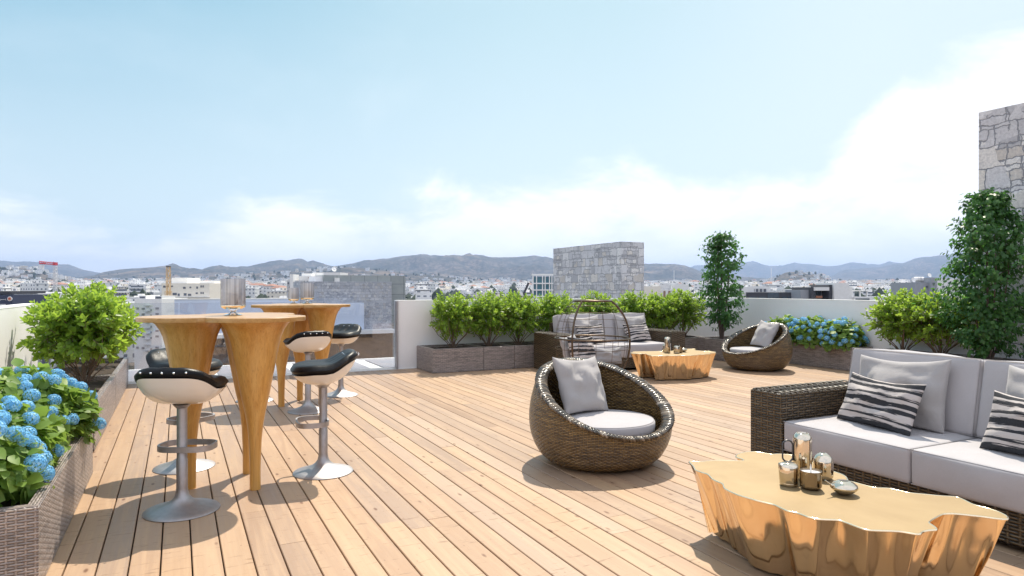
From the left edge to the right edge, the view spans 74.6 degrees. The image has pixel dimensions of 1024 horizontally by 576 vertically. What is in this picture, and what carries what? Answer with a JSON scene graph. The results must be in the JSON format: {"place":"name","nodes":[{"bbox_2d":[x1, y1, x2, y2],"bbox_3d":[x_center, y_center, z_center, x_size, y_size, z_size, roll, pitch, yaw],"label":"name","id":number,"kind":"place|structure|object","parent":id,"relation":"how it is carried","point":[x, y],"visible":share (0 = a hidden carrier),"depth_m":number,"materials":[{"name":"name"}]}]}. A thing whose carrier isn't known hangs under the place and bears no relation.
{"place":"outdoors","nodes":[
{"label":"outdoors","id":0,"kind":"place"},
{"bbox_2d":[89,399,285,575],"bbox_3d":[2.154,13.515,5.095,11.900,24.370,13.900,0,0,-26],"label":"roof slab","id":1,"kind":"structure","parent":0,"point":[164,501],"depth_m":3.76,"materials":[{"name":"grey"}]},
{"bbox_2d":[0,303,41,369],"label":"parapet wall","id":2,"kind":"structure","parent":1,"relation":"on","point":[13,331],"depth_m":7.15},
{"bbox_2d":[46,360,1023,575],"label":"deck","id":3,"kind":"structure","parent":1,"relation":"on","point":[455,474],"depth_m":4.25,"materials":[{"name":"brown wood"}]},
{"bbox_2d":[0,433,92,575],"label":"wicker planter","id":4,"kind":"object","parent":3,"relation":"on","point":[33,531],"visible":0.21,"depth_m":3.04,"materials":[{"name":"wicker"}]},
{"bbox_2d":[0,393,67,506],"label":"hydrangea bush","id":5,"kind":"object","parent":4,"relation":"in","point":[29,456],"visible":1,"depth_m":3.06,"materials":[{"name":"blue plant"}]},
{"bbox_2d":[0,358,106,449],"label":"hydrangea bush","id":6,"kind":"object","parent":4,"relation":"in","point":[58,393],"visible":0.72,"depth_m":4.05,"materials":[{"name":"blue plant"}]},
{"bbox_2d":[50,357,127,406],"bbox_3d":[-5.044,1.113,7.972,0.740,0.366,2.050,0,0,-26],"label":"wicker planter","id":7,"kind":"object","parent":3,"relation":"on","point":[118,368],"visible":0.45,"depth_m":8.06,"materials":[{"name":"wicker"}]},
{"bbox_2d":[17,279,129,375],"bbox_3d":[-4.701,0.438,7.392,1.026,1.074,1.086,0,0,41],"label":"leafy shrub","id":8,"kind":"object","parent":7,"relation":"on","point":[88,289],"visible":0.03,"depth_m":7.39,"materials":[{"name":"green plant"}]},
{"bbox_2d":[54,283,145,365],"bbox_3d":[-5.136,0.453,8.339,1.022,1.044,0.996,0,0,-20],"label":"leafy shrub","id":9,"kind":"object","parent":7,"relation":"on","point":[128,310],"visible":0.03,"depth_m":8.43,"materials":[{"name":"green plant"}]},
{"bbox_2d":[65,375,115,450],"bbox_3d":[-4.114,1.113,6.106,0.740,0.366,2.060,0,0,-26],"label":"wicker planter","id":10,"kind":"object","parent":3,"relation":"on","point":[105,386],"visible":0.14,"depth_m":6.54,"materials":[{"name":"wicker"}]},
{"bbox_2d":[15,286,142,384],"bbox_3d":[-4.372,0.479,6.778,1.076,0.990,0.978,0,0,-18],"label":"leafy shrub","id":11,"kind":"object","parent":10,"relation":"on","point":[93,325],"visible":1,"depth_m":6.58,"materials":[{"name":"green plant"}]},
{"bbox_2d":[134,367,228,522],"bbox_3d":[-1.928,0.870,3.916,0.476,0.860,0.469,0,0,-2],"label":"bar stool","id":12,"kind":"object","parent":3,"relation":"on","point":[181,389],"visible":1,"depth_m":3.84,"materials":[{"name":"metal"}]},
{"bbox_2d":[146,348,222,474],"bbox_3d":[-2.387,0.870,4.881,0.469,0.860,0.476,0,0,29],"label":"bar stool","id":13,"kind":"object","parent":3,"relation":"on","point":[156,358],"visible":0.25,"depth_m":4.81,"materials":[{"name":"metal"}]},
{"bbox_2d":[135,312,305,490],"bbox_3d":[-1.865,0.742,4.538,1.054,1.117,0.996,0,0,3],"label":"bar table","id":14,"kind":"object","parent":3,"relation":"on","point":[252,341],"visible":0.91,"depth_m":4.26,"materials":[{"name":"brown wood"}]},
{"bbox_2d":[220,279,245,315],"bbox_3d":[-1.867,0.060,4.500,0.158,0.245,0.158,0,0,-26],"label":"hurricane lantern","id":15,"kind":"object","parent":14,"relation":"on","point":[232,295],"visible":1,"depth_m":4.44,"materials":[{"name":"clear glass"}]},
{"bbox_2d":[251,303,349,406],"bbox_3d":[-2.398,0.742,7.633,1.054,1.117,0.997,0,0,-20],"label":"bar table","id":16,"kind":"object","parent":3,"relation":"on","point":[320,316],"visible":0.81,"depth_m":7.38,"materials":[{"name":"brown wood"}]},
{"bbox_2d":[288,288,298,303],"bbox_3d":[-2.551,0.090,7.850,0.120,0.186,0.120,0,0,-26],"label":"hurricane lantern","id":17,"kind":"object","parent":16,"relation":"on","point":[293,295],"visible":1,"depth_m":7.80,"materials":[{"name":"clear glass"}]},
{"bbox_2d":[300,283,313,303],"bbox_3d":[-2.423,0.060,7.950,0.158,0.245,0.158,0,0,-26],"label":"hurricane lantern","id":18,"kind":"object","parent":16,"relation":"on","point":[306,292],"visible":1,"depth_m":7.89,"materials":[{"name":"clear glass"}]},
{"bbox_2d":[283,331,331,414],"bbox_3d":[-2.145,0.870,7.081,0.476,0.860,0.469,0,0,-37],"label":"bar stool","id":19,"kind":"object","parent":3,"relation":"on","point":[307,343],"visible":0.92,"depth_m":6.96,"materials":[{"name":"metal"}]},
{"bbox_2d":[290,349,358,479],"bbox_3d":[-1.322,0.870,4.752,0.469,0.860,0.476,0,0,-20],"label":"bar stool","id":20,"kind":"object","parent":3,"relation":"on","point":[322,374],"visible":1,"depth_m":4.65,"materials":[{"name":"metal"}]},
{"bbox_2d":[327,323,361,397],"bbox_3d":[-2.072,0.870,8.162,0.476,0.860,0.469,0,0,16],"label":"bar stool","id":21,"kind":"object","parent":3,"relation":"on","point":[344,334],"visible":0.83,"depth_m":8.07,"materials":[{"name":"metal"}]},
{"bbox_2d":[417,344,483,372],"bbox_3d":[-0.997,1.113,10.737,0.842,0.366,0.770,0,0,-26],"label":"wicker planter","id":22,"kind":"object","parent":3,"relation":"on","point":[443,358],"visible":0.96,"depth_m":10.43,"materials":[{"name":"wicker"}]},
{"bbox_2d":[428,290,478,347],"bbox_3d":[-0.920,0.497,10.794,0.874,0.953,0.970,0,0,-2],"label":"leafy shrub","id":23,"kind":"object","parent":22,"relation":"on","point":[456,312],"visible":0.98,"depth_m":10.60,"materials":[{"name":"green plant"}]},
{"bbox_2d":[466,342,513,369],"bbox_3d":[-0.375,1.113,11.047,0.532,0.366,0.770,0,0,-26],"label":"wicker planter","id":24,"kind":"object","parent":3,"relation":"on","point":[498,356],"visible":0.69,"depth_m":10.71,"materials":[{"name":"wicker"}]},
{"bbox_2d":[464,290,515,346],"bbox_3d":[-0.335,0.500,11.038,0.930,0.949,0.906,0,0,12],"label":"leafy shrub","id":25,"kind":"object","parent":24,"relation":"on","point":[491,310],"visible":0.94,"depth_m":10.86,"materials":[{"name":"green plant"}]},
{"bbox_2d":[495,341,533,367],"bbox_3d":[0.140,1.113,11.303,0.602,0.366,0.770,0,0,-26],"label":"wicker planter","id":26,"kind":"object","parent":3,"relation":"on","point":[524,355],"visible":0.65,"depth_m":10.91,"materials":[{"name":"wicker"}]},
{"bbox_2d":[499,289,548,344],"bbox_3d":[0.143,0.495,11.300,0.916,0.959,0.970,0,0,-26],"label":"leafy shrub","id":27,"kind":"object","parent":26,"relation":"on","point":[523,315],"visible":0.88,"depth_m":11.14,"materials":[{"name":"green plant"}]},
{"bbox_2d":[554,300,630,368],"bbox_3d":[1.123,0.735,9.408,1.068,1.135,1.068,0,0,-24],"label":"wire dome chair","id":28,"kind":"object","parent":3,"relation":"on","point":[556,337],"visible":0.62,"depth_m":9.36,"materials":[{"name":"brown metal"}]},
{"bbox_2d":[559,335,575,357],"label":"back pillow","id":29,"kind":"object","parent":28,"relation":"on","point":[566,354],"visible":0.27,"depth_m":9.26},
{"bbox_2d":[567,336,595,358],"bbox_3d":[0.975,0.871,9.321,0.480,0.420,0.179,4,-20,-38],"label":"striped pillow","id":30,"kind":"object","parent":28,"relation":"on","point":[586,346],"visible":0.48,"depth_m":9.26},
{"bbox_2d":[594,347,621,363],"bbox_3d":[1.344,0.950,9.451,0.420,0.250,0.216,0,-12,-10],"label":"seat cushion","id":31,"kind":"object","parent":28,"relation":"on","point":[615,358],"visible":0.77,"depth_m":9.39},
{"bbox_2d":[529,357,674,471],"bbox_3d":[0.663,0.929,5.040,1.064,0.743,1.074,0,0,-30],"label":"round wicker chair","id":32,"kind":"object","parent":3,"relation":"on","point":[631,428],"visible":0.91,"depth_m":4.75,"materials":[{"name":"brown wicker"}]},
{"bbox_2d":[552,356,608,413],"bbox_3d":[0.540,0.740,5.192,0.470,0.450,0.179,4,-24,-39],"label":"square pillow","id":33,"kind":"object","parent":32,"relation":"on","point":[581,387],"visible":0.99,"depth_m":5.12,"materials":[{"name":"fabric"}]},
{"bbox_2d":[534,313,684,368],"bbox_3d":[1.610,0.859,10.987,2.328,0.878,0.967,0,0,-26],"label":"wicker sofa","id":34,"kind":"object","parent":3,"relation":"on","point":[545,350],"visible":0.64,"depth_m":10.82,"materials":[{"name":"grey fabric"}]},
{"bbox_2d":[567,315,598,334],"bbox_3d":[1.182,0.674,10.881,0.600,0.460,0.229,-2,-13,-29],"label":"back pillow","id":35,"kind":"object","parent":34,"relation":"on","point":[585,322],"visible":0.4,"depth_m":10.80,"materials":[{"name":"fabric"}]},
{"bbox_2d":[575,323,606,343],"bbox_3d":[1.256,0.736,10.710,0.500,0.340,0.162,-3,-23,-25],"label":"striped pillow","id":36,"kind":"object","parent":34,"relation":"on","point":[589,331],"visible":0.63,"depth_m":10.66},
{"bbox_2d":[614,315,643,341],"bbox_3d":[1.986,0.675,11.287,0.600,0.460,0.197,2,-15,-24],"label":"back pillow","id":37,"kind":"object","parent":34,"relation":"on","point":[630,321],"visible":0.47,"depth_m":11.20,"materials":[{"name":"fabric"}]},
{"bbox_2d":[623,322,651,341],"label":"striped pillow","id":38,"kind":"object","parent":34,"relation":"on","point":[639,332],"visible":0.9,"depth_m":11.04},
{"bbox_2d":[630,349,715,379],"bbox_3d":[2.393,1.112,9.796,1.310,0.347,0.864,0,0,-26],"label":"gold coffee table","id":39,"kind":"object","parent":3,"relation":"on","point":[687,364],"visible":0.96,"depth_m":9.50,"materials":[{"name":"beige"}]},
{"bbox_2d":[664,337,669,352],"bbox_3d":[2.250,0.827,9.758,0.087,0.226,0.137,0,0,24],"label":"brass jug","id":40,"kind":"object","parent":39,"relation":"on","point":[666,344],"visible":1,"depth_m":9.74,"materials":[{"name":"gold metal"}]},
{"bbox_2d":[685,335,700,349],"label":"wicker planter","id":41,"kind":"object","parent":3,"relation":"on","point":[691,342],"visible":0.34,"depth_m":12.64,"materials":[{"name":"wicker"}]},
{"bbox_2d":[661,287,706,337],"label":"leafy shrub","id":42,"kind":"object","parent":41,"relation":"on","point":[689,306],"visible":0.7,"depth_m":12.69,"materials":[{"name":"green plant"}]},
{"bbox_2d":[698,336,728,360],"bbox_3d":[3.985,1.105,12.331,0.770,0.381,0.800,0,0,-26],"label":"wicker planter","id":43,"kind":"object","parent":3,"relation":"on","point":[714,343],"visible":0.31,"depth_m":12.20,"materials":[{"name":"wicker"}]},
{"bbox_2d":[694,231,748,338],"bbox_3d":[3.860,-0.047,12.331,0.911,2.038,1.078,0,0,-26],"label":"potted tree","id":44,"kind":"object","parent":43,"relation":"on","point":[723,318],"visible":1,"depth_m":12.24,"materials":[{"name":"green plant"}]},
{"bbox_2d":[721,322,792,371],"bbox_3d":[3.911,0.929,10.752,1.074,0.743,1.064,0,0,-26],"label":"round wicker chair","id":45,"kind":"object","parent":3,"relation":"on","point":[739,351],"visible":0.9,"depth_m":10.41,"materials":[{"name":"brown wicker"}]},
{"bbox_2d":[750,320,779,346],"bbox_3d":[4.072,0.737,10.833,0.187,0.450,0.470,27,-4,-17],"label":"square pillow","id":46,"kind":"object","parent":45,"relation":"on","point":[764,334],"visible":0.95,"depth_m":10.75,"materials":[{"name":"fabric"}]},
{"bbox_2d":[789,342,872,370],"bbox_3d":[5.106,1.113,11.370,0.440,0.366,1.840,0,0,-26],"label":"wicker planter","id":47,"kind":"object","parent":3,"relation":"on","point":[835,358],"visible":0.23,"depth_m":10.96,"materials":[{"name":"wicker"}]},
{"bbox_2d":[764,314,809,344],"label":"hydrangea bush","id":48,"kind":"object","parent":47,"relation":"in","point":[785,319],"visible":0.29,"depth_m":11.74,"materials":[{"name":"green plant"}]},
{"bbox_2d":[789,315,830,348],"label":"hydrangea bush","id":49,"kind":"object","parent":47,"relation":"in","point":[806,329],"visible":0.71,"depth_m":11.19,"materials":[{"name":"green plant"}]},
{"bbox_2d":[814,316,869,351],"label":"hydrangea bush","id":50,"kind":"object","parent":47,"relation":"in","point":[843,333],"visible":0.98,"depth_m":10.66,"materials":[{"name":"blue plant"}]},
{"bbox_2d":[689,451,1008,575],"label":"gold coffee table","id":51,"kind":"object","parent":3,"relation":"on","point":[757,514],"visible":0.91,"depth_m":2.85,"materials":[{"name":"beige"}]},
{"bbox_2d":[778,461,797,486],"bbox_3d":[1.316,0.885,3.203,0.092,0.109,0.085,0,0,1],"label":"brass creamer","id":52,"kind":"object","parent":51,"relation":"on","point":[788,473],"visible":1,"depth_m":3.17,"materials":[{"name":"gold metal"}]},
{"bbox_2d":[782,432,811,479],"bbox_3d":[1.408,0.827,3.321,0.137,0.226,0.087,0,0,24],"label":"brass jug","id":53,"kind":"object","parent":51,"relation":"on","point":[801,443],"visible":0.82,"depth_m":3.28,"materials":[{"name":"gold metal"}]},
{"bbox_2d":[800,464,821,490],"bbox_3d":[1.399,0.881,3.146,0.096,0.117,0.097,0,0,-26],"label":"candle cup","id":54,"kind":"object","parent":51,"relation":"on","point":[811,478],"visible":1,"depth_m":3.11,"materials":[{"name":"gold metal"}]},
{"bbox_2d":[813,452,833,479],"bbox_3d":[1.533,0.875,3.311,0.093,0.128,0.093,0,0,-26],"label":"brass sugar pot","id":55,"kind":"object","parent":51,"relation":"on","point":[823,462],"visible":0.9,"depth_m":3.27,"materials":[{"name":"gold metal"}]},
{"bbox_2d":[825,479,858,495],"bbox_3d":[1.505,0.904,3.053,0.119,0.072,0.140,0,0,43],"label":"shallow bowl","id":56,"kind":"object","parent":51,"relation":"on","point":[843,487],"visible":1,"depth_m":3.03,"materials":[{"name":"gold metal"}]},
{"bbox_2d":[751,348,1023,547],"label":"wicker sofa","id":57,"kind":"object","parent":3,"relation":"on","point":[954,459],"visible":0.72,"depth_m":4.04,"materials":[{"name":"grey fabric"}]},
{"bbox_2d":[837,372,925,436],"bbox_3d":[2.358,0.735,4.314,0.178,0.340,0.530,26,-8,-21],"label":"striped pillow","id":58,"kind":"object","parent":57,"relation":"on","point":[893,407],"visible":1,"depth_m":4.24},
{"bbox_2d":[859,354,951,433],"bbox_3d":[2.527,0.673,4.387,0.212,0.460,0.600,16,-9,-28],"label":"back pillow","id":59,"kind":"object","parent":57,"relation":"on","point":[933,377],"visible":0.59,"depth_m":4.21,"materials":[{"name":"fabric"}]},
{"bbox_2d":[979,390,1023,455],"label":"striped pillow","id":60,"kind":"object","parent":57,"relation":"on","point":[1004,431],"visible":1,"depth_m":3.60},
{"bbox_2d":[1006,365,1023,398],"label":"back pillow","id":61,"kind":"object","parent":57,"relation":"on","point":[1015,385],"visible":0.35,"depth_m":3.78,"materials":[{"name":"fabric"}]},
{"bbox_2d":[890,348,972,356],"bbox_3d":[5.868,1.113,9.705,0.560,0.366,1.180,0,0,-26],"label":"wicker planter","id":62,"kind":"object","parent":3,"relation":"on","point":[961,355],"visible":0.09,"depth_m":9.77,"materials":[{"name":"wicker"}]},
{"bbox_2d":[860,287,934,349],"bbox_3d":[5.811,0.481,9.877,1.087,0.987,1.115,0,0,-41],"label":"leafy shrub","id":63,"kind":"object","parent":62,"relation":"on","point":[885,316],"visible":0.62,"depth_m":9.81,"materials":[{"name":"green plant"}]},
{"bbox_2d":[893,287,978,353],"bbox_3d":[5.973,0.478,9.469,1.164,0.992,1.048,0,0,14],"label":"leafy shrub","id":64,"kind":"object","parent":62,"relation":"on","point":[921,315],"visible":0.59,"depth_m":9.34,"materials":[{"name":"green plant"}]},
{"bbox_2d":[962,356,1023,360],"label":"wicker planter","id":65,"kind":"object","parent":3,"relation":"on","point":[1002,359],"visible":0.01,"depth_m":8.92,"materials":[{"name":"wicker"}]},
{"bbox_2d":[911,187,1023,359],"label":"potted tree","id":66,"kind":"object","parent":65,"relation":"in","point":[986,336],"visible":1,"depth_m":8.48,"materials":[{"name":"green plant"}]},
{"bbox_2d":[394,298,716,368],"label":"parapet wall","id":67,"kind":"structure","parent":1,"relation":"on","point":[415,318],"depth_m":10.97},
{"bbox_2d":[717,298,978,355],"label":"parapet wall","id":68,"kind":"structure","parent":1,"relation":"on","point":[759,310],"depth_m":11.53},
{"bbox_2d":[979,103,1023,359],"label":"stone wall","id":69,"kind":"structure","parent":1,"relation":"on","point":[1001,149],"depth_m":8.97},
{"bbox_2d":[128,357,411,383],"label":"paving","id":70,"kind":"structure","parent":0,"point":[359,361],"depth_m":11.27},
{"bbox_2d":[128,371,137,380],"bbox_3d":[-5.186,1.290,9.996,1.030,0.012,1.300,0,0,-26],"label":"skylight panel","id":71,"kind":"object","parent":70,"relation":"on","point":[131,374],"depth_m":9.86,"materials":[{"name":"white glass"}]},
{"bbox_2d":[217,364,291,375],"bbox_3d":[-4.067,1.290,10.554,1.030,0.012,1.300,0,0,-26],"label":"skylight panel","id":72,"kind":"object","parent":70,"relation":"on","point":[224,371],"visible":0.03,"depth_m":10.33,"materials":[{"name":"white glass"}]},
{"bbox_2d":[128,301,397,382],"bbox_3d":[-3.951,0.755,9.747,4.720,1.096,0.102,0,0,-26],"label":"glass railing","id":73,"kind":"object","parent":70,"relation":"on","point":[396,335],"visible":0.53,"depth_m":10.75,"materials":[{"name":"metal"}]},
{"bbox_2d":[292,362,368,368],"bbox_3d":[-2.993,1.290,11.089,1.020,0.012,1.300,0,0,-26],"label":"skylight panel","id":74,"kind":"object","parent":70,"relation":"on","point":[356,365],"visible":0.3,"depth_m":10.99,"materials":[{"name":"white glass"}]},
{"bbox_2d":[365,359,393,367],"bbox_3d":[-1.874,1.290,11.646,1.030,0.012,1.300,0,0,-26],"label":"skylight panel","id":75,"kind":"object","parent":70,"relation":"on","point":[383,363],"visible":0.38,"depth_m":11.58,"materials":[{"name":"white glass"}]},
{"bbox_2d":[0,252,978,369],"bbox_3d":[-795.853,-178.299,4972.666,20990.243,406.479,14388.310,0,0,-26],"label":"hills","id":76,"kind":"structure","parent":0,"point":[470,266],"depth_m":4268.01,"materials":[{"name":"grey"}]},
{"bbox_2d":[0,284,11,290],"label":"apartment block","id":77,"kind":"structure","parent":76,"relation":"on","point":[4,287],"depth_m":401.99,"materials":[{"name":"white concrete"}]},
{"bbox_2d":[0,291,50,367],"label":"restaurant building","id":78,"kind":"structure","parent":76,"relation":"on","point":[14,297],"depth_m":122.51,"materials":[{"name":"white paint"}]},
{"bbox_2d":[20,280,47,291],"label":"apartment block","id":79,"kind":"structure","parent":76,"relation":"on","point":[36,285],"depth_m":538.45,"materials":[{"name":"white concrete"}]},
{"bbox_2d":[39,261,57,291],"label":"tower crane","id":80,"kind":"object","parent":76,"relation":"on","point":[55,275],"visible":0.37,"depth_m":419.61,"materials":[{"name":"red"}]},
{"bbox_2d":[102,280,121,286],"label":"apartment block","id":81,"kind":"structure","parent":76,"relation":"on","point":[114,283],"depth_m":664.12,"materials":[{"name":"white concrete"}]},
{"bbox_2d":[106,287,128,296],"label":"apartment block","id":82,"kind":"structure","parent":76,"relation":"on","point":[120,292],"depth_m":456.29,"materials":[{"name":"white concrete"}]},
{"bbox_2d":[128,282,149,293],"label":"apartment block","id":83,"kind":"structure","parent":76,"relation":"on","point":[138,288],"depth_m":581.77,"materials":[{"name":"white concrete"}]},
{"bbox_2d":[154,281,171,291],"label":"apartment block","id":84,"kind":"structure","parent":76,"relation":"on","point":[158,286],"depth_m":553.42,"materials":[{"name":"white concrete"}]},
{"bbox_2d":[165,266,171,295],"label":"tower crane","id":85,"kind":"object","parent":76,"relation":"on","point":[167,284],"visible":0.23,"depth_m":165.22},
{"bbox_2d":[246,285,259,297],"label":"apartment block","id":86,"kind":"structure","parent":76,"relation":"on","point":[252,291],"depth_m":583.25,"materials":[{"name":"white concrete"}]},
{"bbox_2d":[263,284,278,294],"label":"town house","id":87,"kind":"structure","parent":76,"relation":"on","point":[266,288],"depth_m":659.56,"materials":[{"name":"white concrete"}]},
{"bbox_2d":[174,275,404,364],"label":"neighbour building","id":88,"kind":"structure","parent":76,"relation":"on","point":[369,299],"depth_m":49.79,"materials":[{"name":"concrete"}]},
{"bbox_2d":[287,273,323,297],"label":"apartment block","id":89,"kind":"structure","parent":76,"relation":"on","point":[298,278],"depth_m":110.95,"materials":[{"name":"white concrete"}]},
{"bbox_2d":[324,267,347,274],"bbox_3d":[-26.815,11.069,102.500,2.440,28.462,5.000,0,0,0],"label":"rooftop room","id":90,"kind":"object","parent":76,"relation":"on","point":[333,273],"visible":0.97,"depth_m":100.00,"materials":[{"name":"white paint"}]},
{"bbox_2d":[415,286,431,299],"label":"apartment block","id":91,"kind":"structure","parent":76,"relation":"on","point":[423,293],"depth_m":446.71,"materials":[{"name":"white concrete"}]},
{"bbox_2d":[414,281,435,294],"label":"apartment block","id":92,"kind":"structure","parent":76,"relation":"on","point":[430,285],"depth_m":678.15,"materials":[{"name":"white concrete"}]},
{"bbox_2d":[0,265,964,299],"bbox_3d":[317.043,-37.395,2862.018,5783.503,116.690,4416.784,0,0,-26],"label":"town trees","id":93,"kind":"object","parent":76,"relation":"on","point":[512,288],"visible":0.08,"depth_m":865.92,"materials":[{"name":"green plant"}]},
{"bbox_2d":[0,265,976,296],"bbox_3d":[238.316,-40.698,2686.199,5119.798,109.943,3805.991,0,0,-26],"label":"town","id":94,"kind":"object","parent":76,"relation":"on","point":[505,286],"visible":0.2,"depth_m":1867.09,"materials":[{"name":"white concrete"}]},
{"bbox_2d":[553,242,643,298],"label":"stone tower","id":95,"kind":"structure","parent":76,"relation":"on","point":[615,269],"depth_m":20.39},
{"bbox_2d":[644,284,688,297],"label":"apartment block","id":96,"kind":"structure","parent":76,"relation":"on","point":[664,289],"depth_m":130.00,"materials":[{"name":"white"}]},
{"bbox_2d":[719,286,790,298],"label":"office building","id":97,"kind":"structure","parent":76,"relation":"on","point":[756,291],"depth_m":120.00,"materials":[{"name":"white concrete"}]},
{"bbox_2d":[765,282,781,289],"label":"apartment block","id":98,"kind":"structure","parent":76,"relation":"on","point":[777,285],"depth_m":565.06,"materials":[{"name":"white"}]},
{"bbox_2d":[785,283,871,299],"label":"office building","id":99,"kind":"structure","parent":76,"relation":"on","point":[838,291],"depth_m":115.27,"materials":[{"name":"white concrete"}]},
{"bbox_2d":[891,273,960,300],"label":"apartment block","id":100,"kind":"structure","parent":76,"relation":"on","point":[917,284],"depth_m":141.00,"materials":[{"name":"grey"}]},
{"bbox_2d":[0,0,1023,272],"label":"sky","id":101,"kind":"structure","parent":0,"point":[198,134],"materials":[{"name":"blue"}]},
{"bbox_2d":[531,290,575,331],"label":"leafy shrub","id":102,"kind":"object","parent":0,"point":[554,305],"visible":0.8,"depth_m":11.40,"materials":[{"name":"green plant"}]},
{"bbox_2d":[574,289,623,313],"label":"leafy shrub","id":103,"kind":"object","parent":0,"point":[596,307],"visible":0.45,"depth_m":11.85,"materials":[{"name":"green plant"}]},
{"bbox_2d":[616,289,663,327],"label":"leafy shrub","id":104,"kind":"object","parent":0,"point":[636,303],"visible":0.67,"depth_m":12.20,"materials":[{"name":"green plant"}]},
{"bbox_2d":[646,290,684,329],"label":"leafy shrub","id":105,"kind":"object","parent":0,"point":[666,311],"visible":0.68,"depth_m":12.42,"materials":[{"name":"green plant"}]},
{"label":"ground","id":106,"kind":"structure","parent":0,"visible":0},
{"bbox_2d":[108,303,133,362],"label":"apartment block","id":107,"kind":"structure","parent":106,"relation":"on","point":[129,353],"depth_m":210.22,"materials":[{"name":"grey concrete"}]},
{"bbox_2d":[134,295,187,368],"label":"apartment block","id":108,"kind":"structure","parent":106,"relation":"on","point":[150,339],"depth_m":150.00,"materials":[{"name":"grey"}]},
{"bbox_2d":[162,278,219,298],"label":"apartment block","id":109,"kind":"structure","parent":106,"relation":"on","point":[192,288],"depth_m":190.00,"materials":[{"name":"grey"}]},
{"bbox_2d":[267,287,286,297],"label":"apartment block","id":110,"kind":"structure","parent":106,"relation":"on","point":[279,291],"depth_m":504.14,"materials":[{"name":"white concrete"}]},
{"bbox_2d":[531,274,552,298],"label":"office building","id":111,"kind":"structure","parent":106,"relation":"on","point":[542,285],"depth_m":170.08,"materials":[{"name":"teal glass"}]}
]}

